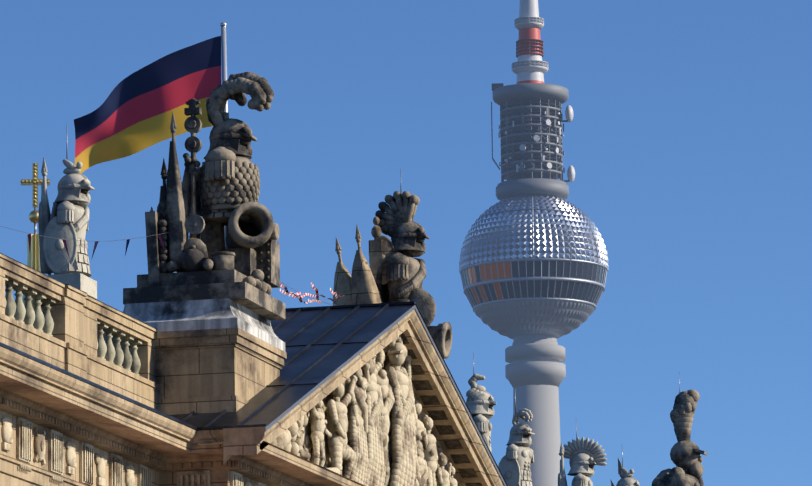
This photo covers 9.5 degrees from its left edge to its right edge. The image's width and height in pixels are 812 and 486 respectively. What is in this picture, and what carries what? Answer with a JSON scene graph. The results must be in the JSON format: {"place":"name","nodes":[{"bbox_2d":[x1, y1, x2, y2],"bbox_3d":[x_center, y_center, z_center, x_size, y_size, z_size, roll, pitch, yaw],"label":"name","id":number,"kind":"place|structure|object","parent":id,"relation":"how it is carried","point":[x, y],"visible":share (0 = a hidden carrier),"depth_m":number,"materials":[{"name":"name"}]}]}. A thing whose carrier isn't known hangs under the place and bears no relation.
{"place":"outdoors","nodes":[
{"label":"outdoors","id":0,"kind":"place"},
{"bbox_2d":[21,163,49,308],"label":"cross","id":1,"kind":"object","parent":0,"point":[33,258],"visible":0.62,"depth_m":328.02,"materials":[{"name":"gold metal"}]},
{"bbox_2d":[0,342,364,485],"bbox_3d":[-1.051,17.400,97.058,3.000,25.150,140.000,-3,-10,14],"label":"cornice","id":2,"kind":"structure","parent":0,"point":[40,394],"depth_m":85.11,"materials":[{"name":"beige stone"}]},
{"bbox_2d":[0,253,158,409],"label":"balustrade","id":3,"kind":"object","parent":2,"relation":"on","point":[61,325],"visible":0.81,"depth_m":85.53,"materials":[{"name":"beige stone"}]},
{"bbox_2d":[38,136,96,298],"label":"trophy statue","id":4,"kind":"object","parent":3,"relation":"on","point":[67,217],"visible":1,"depth_m":86.31,"materials":[{"name":"stone"}]},
{"bbox_2d":[1,416,267,485],"bbox_3d":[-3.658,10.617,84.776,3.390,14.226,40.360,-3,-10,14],"label":"frieze","id":5,"kind":"object","parent":2,"relation":"attached to","point":[55,453],"visible":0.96,"depth_m":84.87,"materials":[{"name":"beige stone"}]},
{"bbox_2d":[198,305,506,485],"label":"pediment cornice","id":6,"kind":"structure","parent":2,"relation":"on","point":[455,432],"depth_m":101.01,"materials":[{"name":"beige stone"}]},
{"bbox_2d":[270,335,457,485],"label":"pediment relief","id":7,"kind":"object","parent":6,"relation":"in","point":[376,431],"visible":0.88,"depth_m":97.12,"materials":[{"name":"stone"}]},
{"bbox_2d":[103,301,507,485],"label":"roof","id":8,"kind":"structure","parent":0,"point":[322,343],"depth_m":95.49,"materials":[{"name":"grey metal"}]},
{"bbox_2d":[111,298,286,414],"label":"pedestal","id":9,"kind":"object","parent":8,"relation":"on","point":[219,355],"depth_m":90.19,"materials":[{"name":"stone"}]},
{"bbox_2d":[123,72,285,319],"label":"trophy","id":10,"kind":"object","parent":9,"relation":"on","point":[211,198],"visible":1,"depth_m":91.56,"materials":[{"name":"stone"}]},
{"bbox_2d":[1,226,168,259],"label":"bunting line","id":11,"kind":"object","parent":10,"relation":"attached to","point":[95,244],"visible":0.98,"depth_m":86.93,"materials":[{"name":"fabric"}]},
{"bbox_2d":[220,22,228,248],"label":"flagpole","id":12,"kind":"object","parent":9,"relation":"on","point":[223,25],"visible":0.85,"depth_m":93.05,"materials":[{"name":"silver metal"}]},
{"bbox_2d":[74,36,220,173],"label":"german flag","id":13,"kind":"object","parent":12,"relation":"attached to","point":[131,115],"visible":0.9,"depth_m":93.33,"materials":[{"name":"multicoloured fabric"}]},
{"bbox_2d":[280,282,345,305],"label":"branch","id":14,"kind":"object","parent":8,"relation":"attached to","point":[294,295],"visible":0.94,"depth_m":103.55,"materials":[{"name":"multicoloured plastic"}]},
{"bbox_2d":[333,169,451,358],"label":"trophy","id":15,"kind":"object","parent":8,"relation":"on","point":[396,270],"visible":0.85,"depth_m":107.78,"materials":[{"name":"stone"}]},
{"bbox_2d":[466,352,496,451],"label":"trophy statue","id":16,"kind":"object","parent":8,"relation":"on","point":[480,402],"visible":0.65,"depth_m":116.31,"materials":[{"name":"stone"}]},
{"bbox_2d":[498,393,534,485],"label":"trophy statue","id":17,"kind":"object","parent":8,"relation":"on","point":[517,459],"visible":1,"depth_m":120.25,"materials":[{"name":"stone"}]},
{"bbox_2d":[558,420,606,485],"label":"trophy statue","id":18,"kind":"object","parent":8,"relation":"on","point":[584,456],"visible":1,"depth_m":127.37,"materials":[{"name":"stone"}]},
{"bbox_2d":[616,450,639,485],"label":"trophy statue","id":19,"kind":"object","parent":8,"relation":"on","point":[627,479],"visible":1,"depth_m":133.11,"materials":[{"name":"stone"}]},
{"bbox_2d":[610,375,707,485],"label":"warrior statue","id":20,"kind":"object","parent":8,"relation":"on","point":[686,457],"visible":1,"depth_m":141.27,"materials":[{"name":"stone"}]},
{"bbox_2d":[0,0,811,485],"label":"sky","id":21,"kind":"structure","parent":0,"point":[687,142],"materials":[{"name":"blue"}]},
{"label":"ground","id":22,"kind":"structure","parent":0,"visible":0},
{"bbox_2d":[505,334,565,485],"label":"tower shaft","id":23,"kind":"object","parent":22,"relation":"on","point":[535,371],"visible":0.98,"depth_m":1053.41,"materials":[{"name":"grey concrete"}]},
{"bbox_2d":[459,195,608,338],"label":"tower sphere","id":24,"kind":"object","parent":23,"relation":"on","point":[532,264],"visible":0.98,"depth_m":1051.48,"materials":[{"name":"silver metal"}]},
{"bbox_2d":[491,0,574,200],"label":"tower antenna","id":25,"kind":"object","parent":24,"relation":"on","point":[530,102],"visible":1,"depth_m":1063.52,"materials":[{"name":"grey metal"}]}
]}

